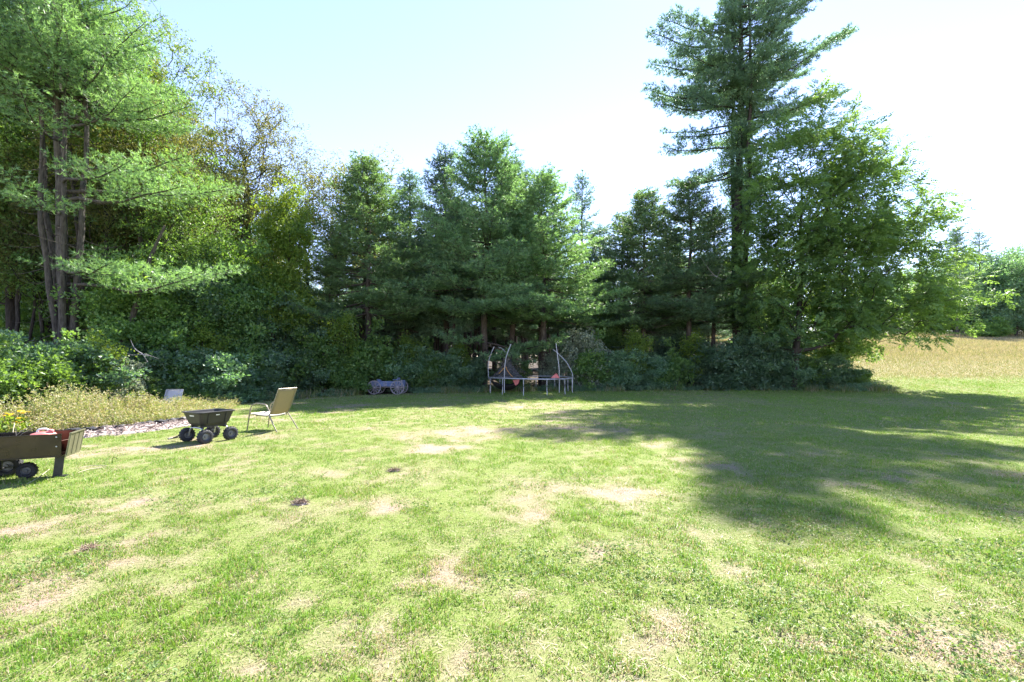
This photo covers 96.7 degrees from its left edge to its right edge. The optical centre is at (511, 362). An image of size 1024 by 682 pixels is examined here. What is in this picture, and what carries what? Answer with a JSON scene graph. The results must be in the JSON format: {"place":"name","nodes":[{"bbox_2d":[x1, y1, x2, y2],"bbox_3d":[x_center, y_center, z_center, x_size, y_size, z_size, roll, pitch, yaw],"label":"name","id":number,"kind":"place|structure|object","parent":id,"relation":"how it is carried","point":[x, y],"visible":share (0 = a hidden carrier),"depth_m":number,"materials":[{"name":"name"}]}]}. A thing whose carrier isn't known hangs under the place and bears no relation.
{"place":"outdoors","nodes":[
{"label":"outdoors","id":0,"kind":"place"},
{"bbox_2d":[0,337,1023,681],"bbox_3d":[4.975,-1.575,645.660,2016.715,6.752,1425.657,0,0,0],"label":"ground","id":1,"kind":"structure","parent":0,"point":[428,545],"depth_m":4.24,"materials":[{"name":"green plant"}]},
{"bbox_2d":[0,144,44,301],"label":"broadleaf tree","id":2,"kind":"object","parent":1,"relation":"on","point":[4,261],"visible":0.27,"depth_m":18.20,"materials":[{"name":"green plant"}]},
{"bbox_2d":[0,428,85,478],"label":"dump cart","id":3,"kind":"object","parent":1,"relation":"on","point":[15,450],"visible":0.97,"depth_m":6.21,"materials":[{"name":"brown paint"}]},
{"bbox_2d":[0,410,34,432],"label":"flowering plant","id":4,"kind":"object","parent":3,"relation":"in","point":[19,419],"visible":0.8,"depth_m":9.59,"materials":[{"name":"yellow plant"}]},
{"bbox_2d":[0,134,87,344],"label":"broadleaf tree","id":5,"kind":"object","parent":1,"relation":"on","point":[18,293],"visible":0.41,"depth_m":18.15,"materials":[{"name":"green plant"}]},
{"bbox_2d":[0,112,87,343],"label":"broadleaf tree","id":6,"kind":"object","parent":1,"relation":"on","point":[41,323],"visible":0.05,"depth_m":19.96,"materials":[{"name":"green plant"}]},
{"bbox_2d":[0,330,89,421],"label":"bush","id":7,"kind":"object","parent":1,"relation":"on","point":[11,380],"visible":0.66,"depth_m":12.28,"materials":[{"name":"green plant"}]},
{"bbox_2d":[0,246,120,345],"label":"broadleaf tree","id":8,"kind":"object","parent":1,"relation":"on","point":[26,313],"visible":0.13,"depth_m":20.50,"materials":[{"name":"green plant"}]},
{"bbox_2d":[0,76,124,340],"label":"broadleaf tree","id":9,"kind":"object","parent":1,"relation":"on","point":[36,290],"visible":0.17,"depth_m":18.29,"materials":[{"name":"green plant"}]},
{"bbox_2d":[19,327,107,410],"bbox_3d":[-13.485,0.387,13.438,2.202,2.943,2.699,0,0,-20],"label":"bush","id":10,"kind":"object","parent":1,"relation":"on","point":[63,341],"visible":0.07,"depth_m":13.60,"materials":[{"name":"green plant"}]},
{"bbox_2d":[0,328,151,410],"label":"bush","id":11,"kind":"object","parent":1,"relation":"on","point":[111,376],"visible":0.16,"depth_m":13.99,"materials":[{"name":"green plant"}]},
{"bbox_2d":[0,2,168,332],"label":"broadleaf tree","id":12,"kind":"object","parent":1,"relation":"on","point":[9,304],"visible":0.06,"depth_m":18.66,"materials":[{"name":"green plant"}]},
{"bbox_2d":[3,38,177,337],"bbox_3d":[-17.166,-5.714,19.068,5.170,15.308,5.124,0,0,-21],"label":"broadleaf tree","id":13,"kind":"object","parent":1,"relation":"on","point":[106,229],"visible":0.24,"depth_m":18.66,"materials":[{"name":"green plant"}]},
{"bbox_2d":[5,0,179,329],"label":"broadleaf tree","id":14,"kind":"object","parent":1,"relation":"on","point":[100,142],"visible":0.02,"depth_m":21.83,"materials":[{"name":"green plant"}]},
{"bbox_2d":[57,344,141,403],"bbox_3d":[-13.753,0.660,14.446,3.101,2.529,3.955,0,0,14],"label":"bush","id":15,"kind":"object","parent":1,"relation":"on","point":[99,367],"visible":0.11,"depth_m":14.08,"materials":[{"name":"green plant"}]},
{"bbox_2d":[76,328,138,393],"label":"bush","id":16,"kind":"object","parent":1,"relation":"on","point":[112,350],"visible":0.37,"depth_m":14.51,"materials":[{"name":"green plant"}]},
{"bbox_2d":[87,358,150,408],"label":"bush","id":17,"kind":"object","parent":1,"relation":"on","point":[138,383],"visible":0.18,"depth_m":14.93,"materials":[{"name":"green plant"}]},
{"bbox_2d":[0,382,240,432],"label":"dry weeds","id":18,"kind":"object","parent":1,"relation":"on","point":[51,414],"visible":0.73,"depth_m":11.03,"materials":[{"name":"yellow plant"}]},
{"bbox_2d":[31,235,216,372],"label":"tree","id":19,"kind":"object","parent":1,"relation":"on","point":[113,304],"visible":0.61,"depth_m":17.15,"materials":[{"name":"green plant"}]},
{"bbox_2d":[0,0,248,345],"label":"pine tree","id":20,"kind":"object","parent":1,"relation":"on","point":[57,32],"visible":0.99,"depth_m":15.83,"materials":[{"name":"green plant"}]},
{"bbox_2d":[59,417,190,437],"bbox_3d":[-9.127,1.528,10.553,1.795,0.272,5.066,0,0,32],"label":"mulch mound","id":21,"kind":"object","parent":1,"relation":"on","point":[134,428],"visible":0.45,"depth_m":10.44,"materials":[{"name":"brown wood"}]},
{"bbox_2d":[116,225,165,353],"bbox_3d":[-14.668,-1.622,17.239,2.993,7.192,0.402,0,0,-9],"label":"leaning trunk","id":22,"kind":"object","parent":1,"relation":"on","point":[133,312],"visible":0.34,"depth_m":17.32,"materials":[{"name":"grey plant"}]},
{"bbox_2d":[122,372,166,404],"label":"bush","id":23,"kind":"object","parent":1,"relation":"on","point":[158,391],"visible":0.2,"depth_m":15.62,"materials":[{"name":"green plant"}]},
{"bbox_2d":[89,59,211,264],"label":"broadleaf tree","id":24,"kind":"object","parent":1,"relation":"on","point":[140,238],"visible":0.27,"depth_m":19.36,"materials":[{"name":"green plant"}]},
{"bbox_2d":[70,103,250,331],"bbox_3d":[-14.422,-4.341,19.775,6.138,12.480,5.483,0,0,-2],"label":"broadleaf tree","id":25,"kind":"object","parent":1,"relation":"on","point":[179,239],"visible":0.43,"depth_m":18.99,"materials":[{"name":"green plant"}]},
{"bbox_2d":[88,0,245,228],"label":"broadleaf tree","id":26,"kind":"object","parent":1,"relation":"on","point":[188,65],"visible":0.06,"depth_m":25.06,"materials":[{"name":"green plant"}]},
{"bbox_2d":[106,118,238,261],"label":"broadleaf tree","id":27,"kind":"object","parent":1,"relation":"on","point":[199,136],"visible":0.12,"depth_m":22.11,"materials":[{"name":"green plant"}]},
{"bbox_2d":[104,244,245,383],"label":"tree","id":28,"kind":"object","parent":1,"relation":"on","point":[193,295],"visible":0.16,"depth_m":18.82,"materials":[{"name":"green plant"}]},
{"bbox_2d":[144,327,206,394],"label":"bush","id":29,"kind":"object","parent":1,"relation":"on","point":[172,333],"visible":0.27,"depth_m":16.80,"materials":[{"name":"green plant"}]},
{"bbox_2d":[112,339,253,397],"bbox_3d":[-13.367,0.514,17.907,5.311,2.890,4.768,0,0,-35],"label":"bush","id":30,"kind":"object","parent":1,"relation":"on","point":[162,357],"visible":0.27,"depth_m":16.64,"materials":[{"name":"green plant"}]},
{"bbox_2d":[168,408,238,443],"bbox_3d":[-6.320,1.287,9.313,1.063,0.620,0.817,0,0,26],"label":"dump cart","id":31,"kind":"object","parent":1,"relation":"on","point":[212,420],"visible":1,"depth_m":9.11,"materials":[{"name":"black plastic"}]},
{"bbox_2d":[180,316,241,367],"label":"bush","id":32,"kind":"object","parent":1,"relation":"on","point":[207,339],"visible":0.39,"depth_m":18.42,"materials":[{"name":"green plant"}]},
{"bbox_2d":[155,348,270,403],"bbox_3d":[-11.490,0.618,18.208,4.698,2.557,4.218,0,0,15],"label":"bush","id":33,"kind":"object","parent":1,"relation":"on","point":[220,386],"visible":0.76,"depth_m":17.03,"materials":[{"name":"green plant"}]},
{"bbox_2d":[155,223,288,354],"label":"broadleaf tree","id":34,"kind":"object","parent":1,"relation":"on","point":[242,259],"visible":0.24,"depth_m":20.50,"materials":[{"name":"green plant"}]},
{"bbox_2d":[189,150,273,257],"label":"broadleaf tree","id":35,"kind":"object","parent":1,"relation":"on","point":[240,178],"visible":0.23,"depth_m":24.84,"materials":[{"name":"green plant"}]},
{"bbox_2d":[190,250,286,355],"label":"tree","id":36,"kind":"object","parent":1,"relation":"on","point":[239,316],"visible":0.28,"depth_m":20.32,"materials":[{"name":"green plant"}]},
{"bbox_2d":[200,349,301,396],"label":"bush","id":37,"kind":"object","parent":1,"relation":"on","point":[273,386],"visible":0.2,"depth_m":19.44,"materials":[{"name":"green plant"}]},
{"bbox_2d":[220,322,283,400],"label":"bush","id":38,"kind":"object","parent":1,"relation":"on","point":[249,347],"visible":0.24,"depth_m":19.03,"materials":[{"name":"green plant"}]},
{"bbox_2d":[179,56,329,268],"bbox_3d":[-15.424,-7.545,27.069,7.108,19.112,7.171,0,0,11],"label":"broadleaf tree","id":39,"kind":"object","parent":1,"relation":"on","point":[262,160],"visible":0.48,"depth_m":26.27,"materials":[{"name":"green plant"}]},
{"bbox_2d":[218,270,304,353],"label":"tree","id":40,"kind":"object","parent":1,"relation":"on","point":[280,330],"visible":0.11,"depth_m":21.46,"materials":[{"name":"green plant"}]},
{"bbox_2d":[246,387,297,431],"bbox_3d":[-5.647,1.098,10.735,0.926,1.006,0.647,0,0,18],"label":"patio chair","id":41,"kind":"object","parent":1,"relation":"on","point":[282,401],"visible":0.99,"depth_m":10.60,"materials":[{"name":"beige fabric"}]},
{"bbox_2d":[239,165,324,348],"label":"broadleaf tree","id":42,"kind":"object","parent":1,"relation":"on","point":[286,247],"visible":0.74,"depth_m":21.93,"materials":[{"name":"green plant"}]},
{"bbox_2d":[265,348,334,393],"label":"bush","id":43,"kind":"object","parent":1,"relation":"on","point":[317,375],"visible":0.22,"depth_m":20.87,"materials":[{"name":"green plant"}]},
{"bbox_2d":[268,307,336,395],"bbox_3d":[-10.050,-0.401,21.852,3.303,4.415,4.049,0,0,-7],"label":"bush","id":44,"kind":"object","parent":1,"relation":"on","point":[291,377],"visible":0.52,"depth_m":21.23,"materials":[{"name":"green plant"}]},
{"bbox_2d":[274,136,350,327],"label":"broadleaf tree","id":45,"kind":"object","parent":1,"relation":"on","point":[318,189],"visible":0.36,"depth_m":28.54,"materials":[{"name":"green plant"}]},
{"bbox_2d":[276,280,348,363],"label":"tree","id":46,"kind":"object","parent":1,"relation":"on","point":[321,333],"visible":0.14,"depth_m":22.73,"materials":[{"name":"green plant"}]},
{"bbox_2d":[284,331,368,394],"bbox_3d":[-9.593,0.164,22.714,5.273,3.372,4.134,0,0,-42],"label":"bush","id":47,"kind":"object","parent":1,"relation":"on","point":[327,384],"visible":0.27,"depth_m":21.86,"materials":[{"name":"green plant"}]},
{"bbox_2d":[313,308,363,378],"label":"bush","id":48,"kind":"object","parent":1,"relation":"on","point":[342,326],"visible":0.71,"depth_m":22.68,"materials":[{"name":"green plant"}]},
{"bbox_2d":[312,223,373,343],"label":"pine tree","id":49,"kind":"object","parent":1,"relation":"on","point":[344,291],"visible":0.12,"depth_m":29.21,"materials":[{"name":"green plant"}]},
{"bbox_2d":[319,337,386,393],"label":"bush","id":50,"kind":"object","parent":1,"relation":"on","point":[359,379],"visible":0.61,"depth_m":22.37,"materials":[{"name":"green plant"}]},
{"bbox_2d":[308,144,416,339],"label":"broadleaf tree","id":51,"kind":"object","parent":1,"relation":"on","point":[374,252],"visible":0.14,"depth_m":30.04,"materials":[{"name":"green plant"}]},
{"bbox_2d":[274,149,455,352],"bbox_3d":[-8.202,-4.958,25.371,9.212,13.747,10.029,0,0,27],"label":"pine tree","id":52,"kind":"object","parent":1,"relation":"on","point":[356,198],"visible":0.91,"depth_m":24.48,"materials":[{"name":"green plant"}]},
{"bbox_2d":[340,317,396,394],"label":"bush","id":53,"kind":"object","parent":1,"relation":"on","point":[373,357],"visible":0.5,"depth_m":23.50,"materials":[{"name":"green plant"}]},
{"bbox_2d":[367,377,407,393],"bbox_3d":[-6.297,1.187,23.099,1.870,0.830,0.860,0,0,3],"label":"wooden wagon","id":54,"kind":"object","parent":1,"relation":"on","point":[396,385],"visible":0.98,"depth_m":22.84,"materials":[{"name":"grey wood"}]},
{"bbox_2d":[359,332,419,391],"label":"bush","id":55,"kind":"object","parent":1,"relation":"on","point":[384,340],"visible":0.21,"depth_m":24.06,"materials":[{"name":"green plant"}]},
{"bbox_2d":[370,167,439,342],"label":"pine tree","id":56,"kind":"object","parent":1,"relation":"on","point":[411,199],"visible":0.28,"depth_m":30.76,"materials":[{"name":"green plant"}]},
{"bbox_2d":[371,235,441,343],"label":"pine tree","id":57,"kind":"object","parent":1,"relation":"on","point":[408,324],"visible":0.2,"depth_m":29.06,"materials":[{"name":"green plant"}]},
{"bbox_2d":[391,330,427,391],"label":"sapling","id":58,"kind":"object","parent":1,"relation":"on","point":[405,340],"visible":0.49,"depth_m":24.51,"materials":[{"name":"green plant"}]},
{"bbox_2d":[380,343,439,392],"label":"bush","id":59,"kind":"object","parent":1,"relation":"on","point":[415,364],"visible":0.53,"depth_m":24.20,"materials":[{"name":"green plant"}]},
{"bbox_2d":[410,335,452,388],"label":"bush","id":60,"kind":"object","parent":1,"relation":"on","point":[421,379],"visible":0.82,"depth_m":24.43,"materials":[{"name":"green plant"}]},
{"bbox_2d":[394,140,491,353],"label":"pine tree","id":61,"kind":"object","parent":1,"relation":"on","point":[442,159],"visible":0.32,"depth_m":28.73,"materials":[{"name":"green plant"}]},
{"bbox_2d":[419,347,476,387],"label":"bush","id":62,"kind":"object","parent":1,"relation":"on","point":[456,370],"visible":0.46,"depth_m":24.78,"materials":[{"name":"green plant"}]},
{"bbox_2d":[419,207,480,352],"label":"pine tree","id":63,"kind":"object","parent":1,"relation":"on","point":[462,324],"visible":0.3,"depth_m":27.34,"materials":[{"name":"green plant"}]},
{"bbox_2d":[366,123,573,385],"bbox_3d":[-1.675,-6.009,26.967,10.734,15.851,11.666,0,0,23],"label":"pine tree","id":64,"kind":"object","parent":1,"relation":"on","point":[484,218],"visible":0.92,"depth_m":25.04,"materials":[{"name":"green plant"}]},
{"bbox_2d":[445,356,495,387],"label":"bush","id":65,"kind":"object","parent":1,"relation":"on","point":[479,376],"visible":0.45,"depth_m":25.91,"materials":[{"name":"green plant"}]},
{"bbox_2d":[456,156,565,370],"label":"pine tree","id":66,"kind":"object","parent":1,"relation":"on","point":[512,333],"visible":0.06,"depth_m":29.24,"materials":[{"name":"green plant"}]},
{"bbox_2d":[456,287,565,364],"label":"broadleaf tree","id":67,"kind":"object","parent":1,"relation":"on","point":[503,344],"visible":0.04,"depth_m":58.02,"materials":[{"name":"green plant"}]},
{"bbox_2d":[0,458,1023,681],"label":"clover","id":68,"kind":"object","parent":1,"relation":"on","point":[157,662],"visible":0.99,"depth_m":3.38,"materials":[{"name":"green plant"}]},
{"bbox_2d":[488,271,538,360],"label":"pine tree","id":69,"kind":"object","parent":1,"relation":"on","point":[505,327],"visible":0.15,"depth_m":32.92,"materials":[{"name":"green plant"}]},
{"bbox_2d":[488,344,572,395],"bbox_3d":[0.966,0.373,24.200,4.485,2.653,4.460,0,0,0],"label":"trampoline","id":70,"kind":"object","parent":1,"relation":"on","point":[509,368],"visible":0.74,"depth_m":23.41,"materials":[{"name":"grey metal"}]},
{"bbox_2d":[515,227,569,384],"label":"pine tree","id":71,"kind":"object","parent":1,"relation":"on","point":[552,331],"visible":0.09,"depth_m":30.79,"materials":[{"name":"green plant"}]},
{"bbox_2d":[465,161,637,386],"bbox_3d":[2.177,-4.924,27.413,10.761,13.657,9.884,0,0,7],"label":"pine tree","id":72,"kind":"object","parent":1,"relation":"on","point":[551,243],"visible":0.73,"depth_m":25.96,"materials":[{"name":"green plant"}]},
{"bbox_2d":[536,349,570,386],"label":"bush","id":73,"kind":"object","parent":1,"relation":"on","point":[551,359],"visible":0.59,"depth_m":26.90,"materials":[{"name":"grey plant"}]},
{"bbox_2d":[556,168,601,295],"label":"pine tree","id":74,"kind":"object","parent":1,"relation":"on","point":[586,226],"visible":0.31,"depth_m":37.77,"materials":[{"name":"green plant"}]},
{"bbox_2d":[552,323,610,388],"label":"bush","id":75,"kind":"object","parent":1,"relation":"on","point":[582,339],"visible":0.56,"depth_m":26.14,"materials":[{"name":"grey plant"}]},
{"bbox_2d":[564,327,619,389],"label":"bush","id":76,"kind":"object","parent":1,"relation":"on","point":[586,361],"visible":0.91,"depth_m":25.42,"materials":[{"name":"green plant"}]},
{"bbox_2d":[568,223,634,334],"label":"pine tree","id":77,"kind":"object","parent":1,"relation":"on","point":[594,251],"visible":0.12,"depth_m":32.99,"materials":[{"name":"green plant"}]},
{"bbox_2d":[574,302,634,351],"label":"tree","id":78,"kind":"object","parent":1,"relation":"on","point":[611,338],"visible":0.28,"depth_m":28.74,"materials":[{"name":"green plant"}]},
{"bbox_2d":[583,344,655,389],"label":"bush","id":79,"kind":"object","parent":1,"relation":"on","point":[623,368],"visible":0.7,"depth_m":25.62,"materials":[{"name":"green plant"}]},
{"bbox_2d":[583,211,674,347],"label":"pine tree","id":80,"kind":"object","parent":1,"relation":"on","point":[610,242],"visible":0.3,"depth_m":30.14,"materials":[{"name":"green plant"}]},
{"bbox_2d":[620,324,659,383],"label":"sapling","id":81,"kind":"object","parent":1,"relation":"on","point":[636,336],"visible":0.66,"depth_m":25.93,"materials":[{"name":"green plant"}]},
{"bbox_2d":[578,186,711,352],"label":"pine tree","id":82,"kind":"object","parent":1,"relation":"on","point":[645,219],"visible":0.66,"depth_m":27.82,"materials":[{"name":"green plant"}]},
{"bbox_2d":[636,351,681,388],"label":"bush","id":83,"kind":"object","parent":1,"relation":"on","point":[654,363],"visible":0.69,"depth_m":25.65,"materials":[{"name":"green plant"}]},
{"bbox_2d":[646,314,697,377],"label":"tree","id":84,"kind":"object","parent":1,"relation":"on","point":[676,335],"visible":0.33,"depth_m":28.98,"materials":[{"name":"green plant"}]},
{"bbox_2d":[654,336,697,390],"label":"bush","id":85,"kind":"object","parent":1,"relation":"on","point":[676,370],"visible":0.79,"depth_m":25.59,"materials":[{"name":"green plant"}]},
{"bbox_2d":[608,175,771,383],"bbox_3d":[10.594,-4.832,27.876,9.398,13.419,8.633,0,0,7],"label":"pine tree","id":86,"kind":"object","parent":1,"relation":"on","point":[690,214],"visible":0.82,"depth_m":26.65,"materials":[{"name":"green plant"}]},
{"bbox_2d":[674,328,710,385],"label":"sapling","id":87,"kind":"object","parent":1,"relation":"on","point":[693,338],"visible":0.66,"depth_m":26.07,"materials":[{"name":"green plant"}]},
{"bbox_2d":[672,205,757,346],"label":"pine tree","id":88,"kind":"object","parent":1,"relation":"on","point":[713,328],"visible":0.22,"depth_m":28.74,"materials":[{"name":"green plant"}]},
{"bbox_2d":[677,339,789,390],"bbox_3d":[12.128,0.170,26.437,5.924,3.224,5.319,0,0,-2],"label":"bush","id":89,"kind":"object","parent":1,"relation":"on","point":[712,376],"visible":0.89,"depth_m":24.90,"materials":[{"name":"green plant"}]},
{"bbox_2d":[641,0,861,342],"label":"pine tree","id":90,"kind":"object","parent":1,"relation":"on","point":[741,79],"visible":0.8,"depth_m":28.28,"materials":[{"name":"green plant"}]},
{"bbox_2d":[704,335,801,389],"bbox_3d":[13.745,0.089,26.417,5.079,3.335,5.657,0,0,21],"label":"bush","id":91,"kind":"object","parent":1,"relation":"on","point":[755,359],"visible":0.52,"depth_m":24.85,"materials":[{"name":"green plant"}]},
{"bbox_2d":[717,249,825,356],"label":"tree","id":92,"kind":"object","parent":1,"relation":"on","point":[750,331],"visible":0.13,"depth_m":26.89,"materials":[{"name":"green plant"}]},
{"bbox_2d":[763,353,817,389],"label":"bush","id":93,"kind":"object","parent":1,"relation":"on","point":[802,375],"visible":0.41,"depth_m":24.60,"materials":[{"name":"green plant"}]},
{"bbox_2d":[783,335,831,387],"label":"bush","id":94,"kind":"object","parent":1,"relation":"on","point":[810,361],"visible":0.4,"depth_m":24.90,"materials":[{"name":"green plant"}]},
{"bbox_2d":[807,353,873,387],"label":"bush","id":95,"kind":"object","parent":1,"relation":"on","point":[837,376],"visible":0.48,"depth_m":24.97,"materials":[{"name":"green plant"}]},
{"bbox_2d":[802,275,888,366],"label":"tree","id":96,"kind":"object","parent":1,"relation":"on","point":[825,352],"visible":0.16,"depth_m":28.28,"materials":[{"name":"green plant"}]},
{"bbox_2d":[704,330,1023,380],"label":"field grass","id":97,"kind":"structure","parent":1,"relation":"on","point":[982,346],"depth_m":42.72,"materials":[{"name":"beige plant"}]},
{"bbox_2d":[708,69,1020,390],"bbox_3d":[18.194,-6.645,24.986,15.021,16.803,9.832,0,0,0],"label":"broadleaf tree","id":98,"kind":"object","parent":1,"relation":"on","point":[869,239],"visible":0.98,"depth_m":23.38,"materials":[{"name":"green plant"}]},
{"bbox_2d":[928,224,988,334],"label":"pine tree","id":99,"kind":"object","parent":1,"relation":"on","point":[955,233],"visible":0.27,"depth_m":81.31,"materials":[{"name":"green plant"}]},
{"bbox_2d":[963,229,1004,322],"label":"pine tree","id":100,"kind":"object","parent":1,"relation":"on","point":[979,241],"visible":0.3,"depth_m":85.64,"materials":[{"name":"green plant"}]},
{"bbox_2d":[960,242,1023,336],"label":"broadleaf tree","id":101,"kind":"object","parent":1,"relation":"on","point":[1013,272],"visible":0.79,"depth_m":79.27,"materials":[{"name":"green plant"}]},
{"bbox_2d":[970,316,1016,336],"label":"bush","id":102,"kind":"object","parent":1,"relation":"on","point":[994,329],"visible":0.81,"depth_m":76.78,"materials":[{"name":"green plant"}]},
{"bbox_2d":[3,0,1023,356],"label":"sky","id":103,"kind":"structure","parent":0,"point":[565,78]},
{"bbox_2d":[230,381,912,403],"bbox_3d":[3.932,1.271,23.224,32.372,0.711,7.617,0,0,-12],"label":"uncut grass","id":104,"kind":"structure","parent":0,"point":[876,389],"depth_m":24.11,"materials":[{"name":"green plant"}]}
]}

